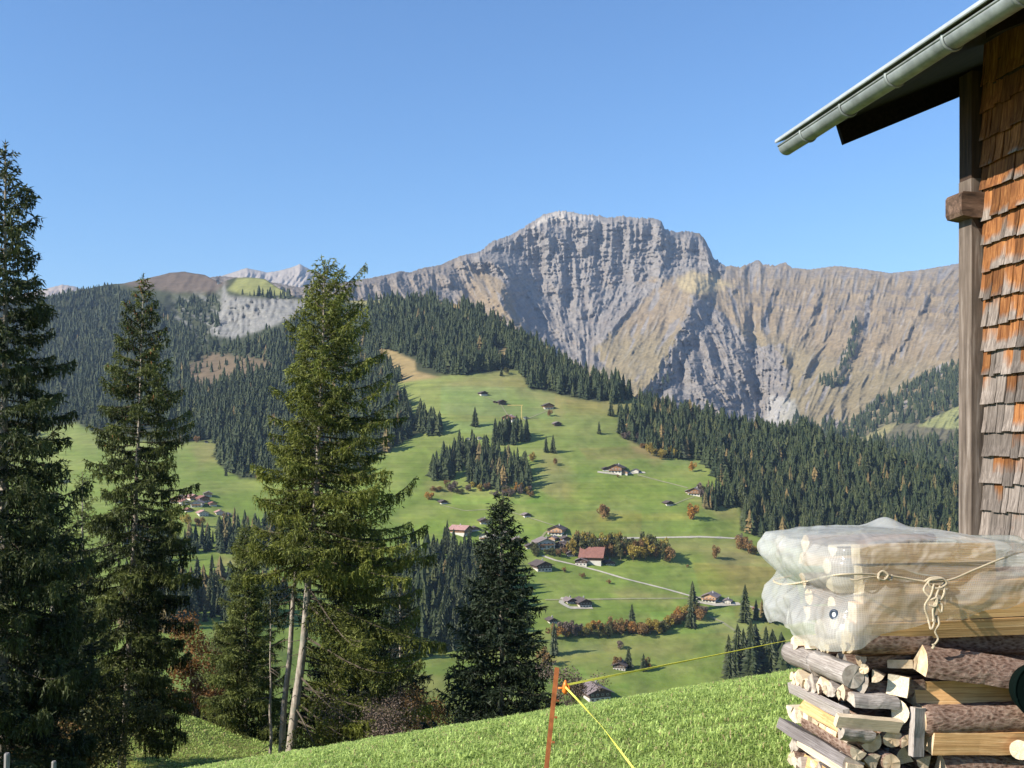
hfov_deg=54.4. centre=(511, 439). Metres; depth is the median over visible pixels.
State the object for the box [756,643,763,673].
spruce tree
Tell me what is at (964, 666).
firewood log
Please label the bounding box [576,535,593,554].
broadleaf tree
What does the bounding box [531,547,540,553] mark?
broadleaf tree
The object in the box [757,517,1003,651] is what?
plastic sheet
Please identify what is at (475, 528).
chalet
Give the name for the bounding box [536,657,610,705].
bush
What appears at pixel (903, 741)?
firewood log
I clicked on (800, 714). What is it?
firewood log
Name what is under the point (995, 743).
firewood log
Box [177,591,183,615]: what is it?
spruce tree
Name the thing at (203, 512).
chalet
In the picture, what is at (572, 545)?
broadleaf tree
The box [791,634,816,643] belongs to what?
firewood log
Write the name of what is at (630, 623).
hedgerow bush
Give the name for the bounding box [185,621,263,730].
broadleaf tree
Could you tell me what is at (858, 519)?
spruce tree
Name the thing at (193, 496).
chalet
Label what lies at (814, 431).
spruce tree
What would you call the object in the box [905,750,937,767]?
firewood log
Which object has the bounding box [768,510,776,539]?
spruce tree
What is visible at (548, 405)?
chalet
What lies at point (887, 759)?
firewood log
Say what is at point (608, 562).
shed
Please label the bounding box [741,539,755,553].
broadleaf tree
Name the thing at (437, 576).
spruce tree
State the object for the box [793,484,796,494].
spruce tree
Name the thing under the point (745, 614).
spruce tree
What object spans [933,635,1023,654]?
firewood log
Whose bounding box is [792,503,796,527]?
spruce tree
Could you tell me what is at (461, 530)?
chalet
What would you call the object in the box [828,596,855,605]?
firewood log
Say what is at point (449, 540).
spruce tree
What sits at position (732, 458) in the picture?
spruce tree
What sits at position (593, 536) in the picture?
broadleaf tree
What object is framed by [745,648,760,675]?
spruce tree
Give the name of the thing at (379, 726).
bush
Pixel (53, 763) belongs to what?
fence stake
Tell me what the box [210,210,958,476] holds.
mountain
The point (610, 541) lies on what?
broadleaf tree
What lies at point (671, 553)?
broadleaf tree
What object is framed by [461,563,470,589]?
spruce tree
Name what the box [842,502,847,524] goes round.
spruce tree
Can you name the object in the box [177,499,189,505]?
chalet
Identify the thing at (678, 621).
hedgerow bush
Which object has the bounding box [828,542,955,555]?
firewood log
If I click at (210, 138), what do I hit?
sky
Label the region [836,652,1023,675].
firewood log
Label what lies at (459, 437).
spruce tree
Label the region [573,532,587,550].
broadleaf tree
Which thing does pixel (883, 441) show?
spruce tree
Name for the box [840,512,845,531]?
spruce tree
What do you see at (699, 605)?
hedgerow bush
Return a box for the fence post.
[544,667,569,767]
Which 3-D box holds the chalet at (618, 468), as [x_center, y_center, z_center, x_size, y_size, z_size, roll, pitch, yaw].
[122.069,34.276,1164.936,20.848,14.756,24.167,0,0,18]
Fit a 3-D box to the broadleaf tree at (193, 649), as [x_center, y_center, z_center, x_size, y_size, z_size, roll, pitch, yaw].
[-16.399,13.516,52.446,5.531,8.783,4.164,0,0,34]
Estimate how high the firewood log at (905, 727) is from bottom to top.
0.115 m
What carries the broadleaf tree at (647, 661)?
on the hills
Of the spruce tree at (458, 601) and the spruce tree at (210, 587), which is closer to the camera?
the spruce tree at (210, 587)
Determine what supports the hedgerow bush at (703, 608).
on the hills
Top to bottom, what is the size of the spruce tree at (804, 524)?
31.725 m
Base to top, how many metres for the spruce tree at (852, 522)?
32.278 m
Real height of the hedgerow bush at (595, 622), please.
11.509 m
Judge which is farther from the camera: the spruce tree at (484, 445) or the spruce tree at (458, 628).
the spruce tree at (484, 445)
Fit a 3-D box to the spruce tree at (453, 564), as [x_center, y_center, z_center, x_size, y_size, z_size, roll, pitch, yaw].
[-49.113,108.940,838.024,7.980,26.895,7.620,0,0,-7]
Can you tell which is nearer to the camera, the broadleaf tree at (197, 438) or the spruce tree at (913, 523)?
the spruce tree at (913, 523)
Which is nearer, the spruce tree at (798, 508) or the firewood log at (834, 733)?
the firewood log at (834, 733)
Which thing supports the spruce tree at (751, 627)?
on the hills
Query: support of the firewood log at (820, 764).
on the firewood log
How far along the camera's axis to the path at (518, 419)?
1333.45 m
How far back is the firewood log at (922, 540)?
5.22 m
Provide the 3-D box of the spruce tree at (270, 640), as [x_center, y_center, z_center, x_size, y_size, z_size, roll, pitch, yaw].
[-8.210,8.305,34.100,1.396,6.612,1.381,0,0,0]
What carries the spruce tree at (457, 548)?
on the hills
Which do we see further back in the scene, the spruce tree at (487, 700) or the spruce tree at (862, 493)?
the spruce tree at (862, 493)
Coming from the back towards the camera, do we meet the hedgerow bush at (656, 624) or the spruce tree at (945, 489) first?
the spruce tree at (945, 489)
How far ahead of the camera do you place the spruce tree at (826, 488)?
1152.58 m
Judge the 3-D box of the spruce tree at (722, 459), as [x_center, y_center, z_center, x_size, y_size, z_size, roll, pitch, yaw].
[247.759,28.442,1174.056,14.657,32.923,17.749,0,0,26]
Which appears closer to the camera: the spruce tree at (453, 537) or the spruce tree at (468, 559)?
the spruce tree at (468, 559)
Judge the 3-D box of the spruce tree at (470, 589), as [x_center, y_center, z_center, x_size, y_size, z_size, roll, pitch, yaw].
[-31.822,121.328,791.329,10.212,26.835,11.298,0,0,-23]
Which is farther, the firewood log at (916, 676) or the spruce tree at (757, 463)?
the spruce tree at (757, 463)
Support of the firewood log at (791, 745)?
on the firewood log at (795, 753)
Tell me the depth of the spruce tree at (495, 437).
1216.95 m
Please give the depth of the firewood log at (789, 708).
5.29 m
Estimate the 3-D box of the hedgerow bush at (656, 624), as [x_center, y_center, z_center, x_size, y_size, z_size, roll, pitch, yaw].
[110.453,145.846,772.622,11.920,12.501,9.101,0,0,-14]
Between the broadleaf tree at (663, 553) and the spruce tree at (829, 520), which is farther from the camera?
the spruce tree at (829, 520)
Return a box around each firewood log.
[776,717,864,767]
[781,642,822,675]
[786,704,799,718]
[787,682,849,715]
[787,751,809,764]
[789,738,796,751]
[790,707,798,722]
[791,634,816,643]
[791,755,810,767]
[792,669,803,685]
[793,639,805,649]
[794,741,803,750]
[796,670,810,687]
[796,741,863,767]
[796,756,815,767]
[797,710,802,722]
[798,700,837,731]
[799,566,1023,588]
[800,552,850,564]
[801,533,935,551]
[801,717,866,759]
[803,712,811,721]
[804,605,847,620]
[804,754,824,767]
[805,588,853,604]
[805,637,821,648]
[806,650,863,687]
[806,680,811,690]
[807,673,822,692]
[810,759,819,767]
[812,718,818,725]
[815,618,835,638]
[816,676,830,687]
[816,684,824,694]
[816,761,829,767]
[819,722,826,729]
[821,639,836,651]
[821,695,840,702]
[822,558,899,573]
[822,686,826,694]
[823,685,829,696]
[825,643,841,652]
[826,571,1023,592]
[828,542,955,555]
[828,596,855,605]
[829,678,887,696]
[830,612,847,627]
[830,728,837,737]
[833,713,903,732]
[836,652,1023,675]
[836,689,910,700]
[837,679,925,700]
[837,728,875,743]
[838,702,912,718]
[841,635,933,654]
[841,674,948,701]
[842,642,854,653]
[843,719,909,745]
[844,616,1023,640]
[847,692,899,709]
[848,598,1023,622]
[851,542,995,563]
[853,561,995,584]
[853,576,1023,603]
[855,654,910,667]
[855,673,869,692]
[855,746,879,767]
[856,731,880,751]
[859,663,872,673]
[872,668,886,682]
[875,731,901,746]
[875,747,899,767]
[880,744,913,763]
[886,673,910,697]
[887,659,912,667]
[891,698,909,723]
[899,730,908,747]
[903,681,1011,704]
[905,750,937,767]
[908,706,925,756]
[908,753,930,767]
[909,701,1023,736]
[913,645,1023,687]
[924,732,1023,754]
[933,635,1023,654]
[935,755,1023,767]
[1009,740,1023,759]
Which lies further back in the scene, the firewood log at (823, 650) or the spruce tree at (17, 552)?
the spruce tree at (17, 552)
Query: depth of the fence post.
6.00 m
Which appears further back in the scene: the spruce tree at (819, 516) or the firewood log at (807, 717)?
the spruce tree at (819, 516)
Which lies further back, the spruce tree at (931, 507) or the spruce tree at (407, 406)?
the spruce tree at (407, 406)
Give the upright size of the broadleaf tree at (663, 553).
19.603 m
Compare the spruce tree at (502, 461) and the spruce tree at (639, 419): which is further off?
the spruce tree at (639, 419)
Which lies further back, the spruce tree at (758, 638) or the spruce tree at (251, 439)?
the spruce tree at (251, 439)
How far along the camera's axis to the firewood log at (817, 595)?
5.18 m
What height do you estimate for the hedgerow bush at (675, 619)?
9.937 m
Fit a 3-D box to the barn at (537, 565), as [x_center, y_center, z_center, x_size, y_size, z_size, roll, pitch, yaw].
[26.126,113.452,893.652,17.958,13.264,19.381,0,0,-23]
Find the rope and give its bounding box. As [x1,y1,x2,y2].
[773,551,1023,648]
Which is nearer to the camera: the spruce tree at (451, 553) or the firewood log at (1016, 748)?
the firewood log at (1016, 748)
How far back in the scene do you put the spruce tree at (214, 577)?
718.59 m
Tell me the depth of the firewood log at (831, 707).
4.93 m
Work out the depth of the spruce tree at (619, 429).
1289.57 m
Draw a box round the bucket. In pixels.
[1009,665,1023,712]
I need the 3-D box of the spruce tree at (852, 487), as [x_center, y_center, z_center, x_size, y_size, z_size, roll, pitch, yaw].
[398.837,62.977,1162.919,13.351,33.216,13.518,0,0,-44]
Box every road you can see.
[543,555,814,623]
[599,536,733,539]
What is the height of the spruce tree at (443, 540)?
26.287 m
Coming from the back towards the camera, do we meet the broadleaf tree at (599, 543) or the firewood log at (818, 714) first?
the broadleaf tree at (599, 543)
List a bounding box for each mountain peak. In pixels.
[12,285,80,298]
[221,264,331,286]
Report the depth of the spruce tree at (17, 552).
29.97 m
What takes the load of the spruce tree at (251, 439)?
on the hills
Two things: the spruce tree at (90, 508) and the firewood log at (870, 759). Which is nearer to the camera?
the firewood log at (870, 759)
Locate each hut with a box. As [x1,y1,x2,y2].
[544,615,557,623]
[551,421,562,425]
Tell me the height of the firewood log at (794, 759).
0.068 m
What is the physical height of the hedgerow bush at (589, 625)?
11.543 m
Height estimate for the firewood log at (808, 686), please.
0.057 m
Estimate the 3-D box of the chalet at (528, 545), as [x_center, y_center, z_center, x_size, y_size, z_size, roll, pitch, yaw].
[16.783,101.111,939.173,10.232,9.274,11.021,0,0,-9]
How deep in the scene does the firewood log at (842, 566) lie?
4.93 m
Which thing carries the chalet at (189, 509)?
on the hills
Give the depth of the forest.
1440.11 m
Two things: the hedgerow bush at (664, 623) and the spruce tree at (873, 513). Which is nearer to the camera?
the hedgerow bush at (664, 623)
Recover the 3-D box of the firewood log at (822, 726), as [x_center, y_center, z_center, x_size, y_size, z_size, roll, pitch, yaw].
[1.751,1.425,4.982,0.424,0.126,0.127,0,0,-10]
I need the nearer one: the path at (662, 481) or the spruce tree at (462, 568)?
the spruce tree at (462, 568)
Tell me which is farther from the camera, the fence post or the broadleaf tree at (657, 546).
the broadleaf tree at (657, 546)
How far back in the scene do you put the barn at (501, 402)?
1356.00 m
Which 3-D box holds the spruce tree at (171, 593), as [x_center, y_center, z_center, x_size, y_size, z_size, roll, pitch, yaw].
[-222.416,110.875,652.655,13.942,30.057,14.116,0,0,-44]
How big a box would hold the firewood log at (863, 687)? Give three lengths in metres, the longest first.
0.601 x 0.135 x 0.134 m
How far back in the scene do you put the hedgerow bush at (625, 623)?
773.07 m
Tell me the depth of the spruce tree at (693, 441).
1242.78 m
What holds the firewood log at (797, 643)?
on the firewood log at (790, 655)
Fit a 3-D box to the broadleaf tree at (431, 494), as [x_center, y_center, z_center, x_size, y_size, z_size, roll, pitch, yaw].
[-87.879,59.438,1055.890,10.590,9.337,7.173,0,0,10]
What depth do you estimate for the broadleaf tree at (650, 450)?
1229.83 m
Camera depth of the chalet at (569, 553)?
926.72 m
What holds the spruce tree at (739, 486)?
on the hills
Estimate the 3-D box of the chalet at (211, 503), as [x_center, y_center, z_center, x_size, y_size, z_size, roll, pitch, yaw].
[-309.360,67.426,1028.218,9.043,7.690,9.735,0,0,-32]
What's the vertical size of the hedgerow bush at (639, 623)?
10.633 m
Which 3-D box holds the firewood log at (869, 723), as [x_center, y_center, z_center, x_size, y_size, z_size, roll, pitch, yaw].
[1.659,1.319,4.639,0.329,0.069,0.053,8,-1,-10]
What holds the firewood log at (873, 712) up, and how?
on the firewood log
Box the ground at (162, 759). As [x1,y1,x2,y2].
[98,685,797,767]
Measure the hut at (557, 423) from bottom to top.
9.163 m
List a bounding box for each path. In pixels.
[442,505,554,525]
[483,396,547,420]
[545,598,686,599]
[559,597,592,608]
[598,471,644,474]
[638,474,687,487]
[698,601,739,605]
[710,616,734,630]
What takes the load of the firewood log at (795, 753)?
on the firewood log
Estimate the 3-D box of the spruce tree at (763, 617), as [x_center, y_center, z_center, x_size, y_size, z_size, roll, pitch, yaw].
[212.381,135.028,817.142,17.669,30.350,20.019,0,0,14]
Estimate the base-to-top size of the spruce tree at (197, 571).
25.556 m
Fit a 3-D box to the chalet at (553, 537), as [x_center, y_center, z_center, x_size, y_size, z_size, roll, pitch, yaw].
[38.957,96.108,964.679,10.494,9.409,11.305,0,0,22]
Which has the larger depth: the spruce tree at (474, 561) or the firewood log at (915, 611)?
the spruce tree at (474, 561)
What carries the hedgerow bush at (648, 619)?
on the hills
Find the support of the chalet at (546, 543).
on the hills
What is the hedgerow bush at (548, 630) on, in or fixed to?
on the hills
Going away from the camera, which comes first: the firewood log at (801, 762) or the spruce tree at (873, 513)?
the firewood log at (801, 762)
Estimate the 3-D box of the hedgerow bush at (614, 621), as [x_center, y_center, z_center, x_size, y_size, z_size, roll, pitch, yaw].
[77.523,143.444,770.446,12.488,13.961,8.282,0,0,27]
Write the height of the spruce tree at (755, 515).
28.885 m
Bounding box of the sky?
[0,0,978,291]
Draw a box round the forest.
[0,282,958,671]
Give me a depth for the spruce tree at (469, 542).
908.34 m
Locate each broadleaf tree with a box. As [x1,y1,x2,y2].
[150,609,241,719]
[179,514,191,523]
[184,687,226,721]
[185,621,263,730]
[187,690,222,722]
[193,436,200,442]
[194,517,205,525]
[424,492,433,498]
[448,484,455,491]
[455,488,464,493]
[476,484,482,490]
[507,488,514,496]
[517,485,522,492]
[526,491,534,496]
[529,452,535,460]
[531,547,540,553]
[536,647,550,661]
[550,548,556,555]
[555,549,560,555]
[565,540,576,554]
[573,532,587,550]
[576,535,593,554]
[579,531,595,546]
[588,531,598,544]
[593,538,603,546]
[596,504,609,517]
[599,532,609,542]
[603,543,614,556]
[606,539,614,552]
[610,532,622,539]
[612,656,621,663]
[613,536,629,559]
[617,640,623,648]
[622,536,633,552]
[626,542,638,559]
[628,544,640,558]
[631,538,645,553]
[638,531,653,541]
[639,542,654,559]
[641,657,650,667]
[642,536,650,550]
[645,442,654,453]
[646,534,656,543]
[649,538,661,558]
[649,542,663,556]
[657,449,664,459]
[658,537,668,550]
[661,542,670,558]
[664,546,675,561]
[687,503,699,518]
[688,461,696,471]
[712,544,720,557]
[734,535,748,548]
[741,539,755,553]
[751,545,757,554]
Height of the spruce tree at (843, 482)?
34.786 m
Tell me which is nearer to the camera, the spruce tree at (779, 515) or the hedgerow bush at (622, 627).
the hedgerow bush at (622, 627)
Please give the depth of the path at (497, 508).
1027.34 m
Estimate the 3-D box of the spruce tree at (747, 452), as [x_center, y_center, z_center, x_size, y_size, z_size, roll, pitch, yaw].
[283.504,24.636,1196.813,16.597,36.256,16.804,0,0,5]
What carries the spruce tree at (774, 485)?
on the hills
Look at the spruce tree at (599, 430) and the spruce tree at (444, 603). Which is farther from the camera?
the spruce tree at (599, 430)
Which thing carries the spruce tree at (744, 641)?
on the hills
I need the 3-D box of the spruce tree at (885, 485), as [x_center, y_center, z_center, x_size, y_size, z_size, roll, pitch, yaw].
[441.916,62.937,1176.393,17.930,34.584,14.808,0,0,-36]
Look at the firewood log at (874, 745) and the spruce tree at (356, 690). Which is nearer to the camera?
the firewood log at (874, 745)
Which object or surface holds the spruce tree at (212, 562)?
on the hills
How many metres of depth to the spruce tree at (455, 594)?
785.82 m
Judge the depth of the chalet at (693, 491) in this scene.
1106.58 m
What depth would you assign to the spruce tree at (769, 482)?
1144.60 m
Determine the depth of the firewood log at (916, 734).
4.65 m
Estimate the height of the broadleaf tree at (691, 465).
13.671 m
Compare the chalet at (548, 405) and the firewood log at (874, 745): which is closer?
the firewood log at (874, 745)
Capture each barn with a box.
[437,499,448,503]
[478,391,487,395]
[496,400,506,404]
[520,512,531,517]
[528,559,553,571]
[578,545,606,565]
[661,500,673,505]
[775,0,1023,566]
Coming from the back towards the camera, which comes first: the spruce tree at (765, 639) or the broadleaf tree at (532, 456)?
the broadleaf tree at (532, 456)
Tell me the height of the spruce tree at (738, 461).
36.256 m
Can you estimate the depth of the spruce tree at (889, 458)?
1269.88 m
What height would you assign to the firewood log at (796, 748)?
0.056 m
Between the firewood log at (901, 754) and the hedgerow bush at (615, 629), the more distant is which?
the hedgerow bush at (615, 629)
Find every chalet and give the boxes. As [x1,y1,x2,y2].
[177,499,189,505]
[182,507,193,511]
[185,493,197,500]
[190,498,205,507]
[195,494,209,501]
[195,509,209,516]
[202,491,212,496]
[207,501,217,506]
[214,509,223,514]
[449,524,473,536]
[472,526,478,531]
[477,517,489,524]
[478,531,487,540]
[501,414,514,421]
[524,542,532,548]
[532,536,557,549]
[541,402,554,408]
[545,524,567,535]
[547,534,558,540]
[555,540,569,548]
[559,535,570,541]
[566,550,574,556]
[574,557,588,566]
[574,596,592,606]
[578,679,614,701]
[606,463,626,474]
[611,659,628,670]
[686,486,702,496]
[699,591,720,602]
[721,597,732,603]
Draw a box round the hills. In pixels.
[1,272,950,748]
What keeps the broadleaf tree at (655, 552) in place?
on the hills
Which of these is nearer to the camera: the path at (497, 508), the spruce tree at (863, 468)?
the path at (497, 508)
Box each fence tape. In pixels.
[565,687,633,767]
[568,640,787,684]
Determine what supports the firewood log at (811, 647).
on the firewood log
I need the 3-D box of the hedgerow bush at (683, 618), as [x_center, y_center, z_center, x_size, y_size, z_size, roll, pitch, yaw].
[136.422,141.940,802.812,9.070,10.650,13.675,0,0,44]
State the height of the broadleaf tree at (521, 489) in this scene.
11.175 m
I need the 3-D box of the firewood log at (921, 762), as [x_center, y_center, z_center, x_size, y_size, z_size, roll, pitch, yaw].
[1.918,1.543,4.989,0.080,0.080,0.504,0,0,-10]
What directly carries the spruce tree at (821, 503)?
on the hills
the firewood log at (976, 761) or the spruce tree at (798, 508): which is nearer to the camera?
the firewood log at (976, 761)
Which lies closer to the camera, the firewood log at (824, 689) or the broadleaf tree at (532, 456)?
the firewood log at (824, 689)
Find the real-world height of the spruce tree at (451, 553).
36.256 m
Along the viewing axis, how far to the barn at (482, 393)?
1384.61 m
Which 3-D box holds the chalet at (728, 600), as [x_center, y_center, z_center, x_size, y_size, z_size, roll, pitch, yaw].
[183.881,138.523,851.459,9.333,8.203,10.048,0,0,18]
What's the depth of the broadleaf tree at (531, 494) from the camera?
1067.10 m
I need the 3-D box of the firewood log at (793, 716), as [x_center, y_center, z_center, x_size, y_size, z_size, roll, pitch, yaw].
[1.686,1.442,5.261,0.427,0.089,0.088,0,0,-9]
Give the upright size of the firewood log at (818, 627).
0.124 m
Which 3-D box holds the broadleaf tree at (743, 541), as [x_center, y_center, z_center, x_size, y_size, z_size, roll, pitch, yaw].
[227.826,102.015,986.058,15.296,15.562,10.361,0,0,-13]
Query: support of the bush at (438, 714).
on the ground at (162, 759)
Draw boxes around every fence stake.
[4,752,9,767]
[51,760,56,767]
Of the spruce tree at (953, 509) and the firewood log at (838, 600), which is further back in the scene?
the spruce tree at (953, 509)
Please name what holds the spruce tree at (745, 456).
on the hills
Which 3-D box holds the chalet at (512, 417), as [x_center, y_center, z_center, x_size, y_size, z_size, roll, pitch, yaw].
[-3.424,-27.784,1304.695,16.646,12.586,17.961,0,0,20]
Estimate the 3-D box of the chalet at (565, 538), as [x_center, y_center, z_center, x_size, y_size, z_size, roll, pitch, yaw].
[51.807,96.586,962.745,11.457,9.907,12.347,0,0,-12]
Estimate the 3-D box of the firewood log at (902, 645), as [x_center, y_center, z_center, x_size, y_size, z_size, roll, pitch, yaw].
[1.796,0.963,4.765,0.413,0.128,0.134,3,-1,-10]
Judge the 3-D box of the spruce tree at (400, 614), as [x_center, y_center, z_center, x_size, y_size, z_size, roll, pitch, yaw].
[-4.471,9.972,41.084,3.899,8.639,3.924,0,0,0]
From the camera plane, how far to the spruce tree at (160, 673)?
50.04 m
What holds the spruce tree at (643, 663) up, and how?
on the hills
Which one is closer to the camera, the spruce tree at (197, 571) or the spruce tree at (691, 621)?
the spruce tree at (197, 571)
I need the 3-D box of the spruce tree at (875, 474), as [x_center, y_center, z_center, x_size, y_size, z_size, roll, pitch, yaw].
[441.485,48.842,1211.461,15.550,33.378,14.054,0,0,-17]
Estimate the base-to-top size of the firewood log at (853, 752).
0.068 m
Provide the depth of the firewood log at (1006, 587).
4.75 m
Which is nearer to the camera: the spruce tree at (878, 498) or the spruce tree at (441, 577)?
the spruce tree at (441, 577)
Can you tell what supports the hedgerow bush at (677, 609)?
on the hills
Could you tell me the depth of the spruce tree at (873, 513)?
1081.12 m
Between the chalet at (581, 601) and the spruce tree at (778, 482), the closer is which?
the chalet at (581, 601)
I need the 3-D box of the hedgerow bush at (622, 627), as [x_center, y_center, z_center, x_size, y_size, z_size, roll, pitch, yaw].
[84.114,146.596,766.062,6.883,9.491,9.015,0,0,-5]
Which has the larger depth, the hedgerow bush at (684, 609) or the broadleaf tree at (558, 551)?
the broadleaf tree at (558, 551)
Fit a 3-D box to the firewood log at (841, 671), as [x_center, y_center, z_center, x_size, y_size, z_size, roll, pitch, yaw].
[1.568,1.113,4.852,0.119,0.116,0.377,0,-2,-10]
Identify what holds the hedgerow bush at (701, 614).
on the hills
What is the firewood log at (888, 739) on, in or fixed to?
on the firewood log at (887, 759)
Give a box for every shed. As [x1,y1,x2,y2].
[563,596,575,603]
[603,559,615,565]
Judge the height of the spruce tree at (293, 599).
12.545 m
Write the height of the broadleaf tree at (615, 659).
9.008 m
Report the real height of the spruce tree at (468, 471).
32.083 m
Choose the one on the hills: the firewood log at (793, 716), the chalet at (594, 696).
the chalet at (594, 696)
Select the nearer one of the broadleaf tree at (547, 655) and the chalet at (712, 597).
the broadleaf tree at (547, 655)
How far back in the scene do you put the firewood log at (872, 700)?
4.65 m
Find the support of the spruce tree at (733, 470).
on the hills
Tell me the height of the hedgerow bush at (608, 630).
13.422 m
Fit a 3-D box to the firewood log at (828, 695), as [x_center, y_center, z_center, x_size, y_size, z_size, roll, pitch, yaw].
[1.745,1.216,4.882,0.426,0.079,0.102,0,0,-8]
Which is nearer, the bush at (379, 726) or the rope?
the rope
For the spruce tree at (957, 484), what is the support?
on the hills
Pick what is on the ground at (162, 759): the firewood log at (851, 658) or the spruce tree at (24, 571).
the spruce tree at (24, 571)
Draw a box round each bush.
[11,718,95,767]
[31,678,164,767]
[307,681,430,738]
[383,684,455,732]
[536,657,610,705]
[545,624,560,633]
[550,626,563,638]
[557,621,570,635]
[561,627,570,636]
[565,623,577,635]
[574,623,583,633]
[581,628,592,636]
[585,622,594,636]
[591,620,600,627]
[592,623,603,635]
[603,621,612,636]
[606,616,618,629]
[612,622,621,633]
[617,624,625,633]
[619,618,628,632]
[627,621,637,632]
[631,621,642,632]
[637,623,648,633]
[646,618,656,623]
[647,620,662,634]
[660,619,668,632]
[663,615,674,624]
[665,615,677,625]
[670,613,681,620]
[673,607,680,614]
[675,616,682,624]
[676,604,688,617]
[676,611,687,620]
[692,602,700,610]
[696,609,705,619]
[698,606,707,617]
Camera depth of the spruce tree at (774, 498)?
1081.69 m
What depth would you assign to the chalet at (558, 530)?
976.81 m
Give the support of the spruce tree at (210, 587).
on the hills
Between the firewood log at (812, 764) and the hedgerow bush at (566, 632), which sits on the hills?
the hedgerow bush at (566, 632)
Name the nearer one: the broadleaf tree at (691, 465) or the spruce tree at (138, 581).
the spruce tree at (138, 581)
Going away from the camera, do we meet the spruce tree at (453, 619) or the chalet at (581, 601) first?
the spruce tree at (453, 619)
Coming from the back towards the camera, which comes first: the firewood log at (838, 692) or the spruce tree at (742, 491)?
the spruce tree at (742, 491)
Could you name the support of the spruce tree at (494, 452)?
on the hills
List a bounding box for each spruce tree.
[0,139,111,767]
[8,504,60,699]
[9,506,127,767]
[59,273,203,767]
[60,470,123,696]
[124,590,175,706]
[169,588,178,628]
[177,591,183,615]
[183,590,189,616]
[188,586,199,618]
[192,588,200,614]
[193,557,200,577]
[195,585,203,609]
[197,525,290,745]
[206,572,216,607]
[208,555,214,567]
[212,568,219,601]
[214,575,221,600]
[215,587,219,613]
[218,596,226,619]
[231,254,449,751]
[248,430,255,454]
[253,587,290,755]
[262,416,332,752]
[276,507,426,749]
[379,577,446,729]
[401,399,413,428]
[414,398,422,420]
[420,493,566,729]
[430,545,439,566]
[434,567,439,592]
[435,538,441,561]
[435,602,447,647]
[436,578,442,609]
[438,569,443,593]
[439,539,444,559]
[441,588,447,602]
[442,526,449,552]
[442,596,448,614]
[443,525,448,553]
[443,542,457,570]
[444,553,450,582]
[444,610,449,645]
[446,520,450,544]
[446,621,456,650]
[447,594,456,623]
[448,529,456,553]
[448,540,459,562]
[451,555,454,577]
[451,579,457,605]
[451,606,456,631]
[453,561,460,584]
[454,615,466,643]
[456,429,462,448]
[456,540,459,560]
[456,592,463,621]
[459,559,464,579]
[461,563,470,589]
[461,583,470,610]
[464,456,474,481]
[466,528,472,549]
[466,548,471,573]
[468,576,472,602]
[470,408,479,425]
[471,542,479,569]
[471,563,477,579]
[483,435,485,452]
[489,442,498,464]
[491,419,498,443]
[500,453,505,470]
[510,461,520,484]
[544,437,548,451]
[549,435,556,452]
[549,624,558,654]
[597,423,600,433]
[607,401,614,415]
[616,414,623,432]
[624,646,633,668]
[627,605,635,627]
[637,413,642,430]
[638,653,646,671]
[673,431,687,457]
[679,407,686,426]
[685,600,697,628]
[686,580,698,604]
[690,431,700,455]
[716,428,721,447]
[718,447,727,466]
[719,451,726,472]
[721,634,731,673]
[721,646,736,678]
[730,460,735,482]
[730,623,743,669]
[731,450,734,474]
[732,637,741,678]
[735,476,744,504]
[736,585,751,622]
[737,453,740,467]
[738,480,745,506]
[738,634,762,677]
[739,628,747,673]
[740,496,747,521]
[741,451,749,472]
[745,447,749,463]
[745,619,758,644]
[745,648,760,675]
[747,501,750,514]
[752,600,760,619]
[754,508,758,531]
[754,622,761,646]
[755,456,760,475]
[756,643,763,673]
[757,471,764,488]
[759,483,762,497]
[761,588,780,621]
[761,627,768,659]
[761,635,777,673]
[763,500,771,520]
[768,469,770,486]
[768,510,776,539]
[769,479,775,504]
[769,629,778,654]
[772,489,777,507]
[774,441,779,461]
[777,474,780,487]
[777,504,783,518]
[786,492,790,509]
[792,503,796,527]
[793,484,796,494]
[796,494,801,519]
[798,517,807,544]
[800,465,805,484]
[800,498,808,513]
[811,421,817,438]
[812,503,815,518]
[815,463,821,485]
[815,507,823,524]
[817,495,825,515]
[817,510,823,529]
[824,477,831,499]
[827,512,831,528]
[833,490,838,513]
[835,433,841,453]
[837,466,842,483]
[837,518,840,530]
[839,499,849,520]
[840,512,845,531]
[841,472,845,488]
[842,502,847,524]
[848,436,850,455]
[850,437,855,457]
[850,481,854,492]
[850,517,855,532]
[855,507,861,527]
[859,504,865,527]
[860,438,863,453]
[860,486,864,498]
[861,462,866,475]
[863,492,869,511]
[865,508,870,526]
[866,452,872,473]
[870,476,876,495]
[870,505,875,520]
[873,467,879,480]
[875,483,881,509]
[880,436,887,450]
[881,443,887,459]
[883,479,889,494]
[886,448,891,466]
[889,461,896,474]
[891,473,897,492]
[905,456,914,471]
[909,472,913,495]
[911,516,914,533]
[919,506,927,529]
[920,514,924,531]
[922,467,925,484]
[929,499,938,525]
[943,480,946,497]
[944,484,952,505]
[949,497,957,517]
[955,477,958,492]
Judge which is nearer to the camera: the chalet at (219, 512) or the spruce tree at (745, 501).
the chalet at (219, 512)
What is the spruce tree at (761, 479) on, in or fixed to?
on the hills
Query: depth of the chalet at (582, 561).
909.95 m
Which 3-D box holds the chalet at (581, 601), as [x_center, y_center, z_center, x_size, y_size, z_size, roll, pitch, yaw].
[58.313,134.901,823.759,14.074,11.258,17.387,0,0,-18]

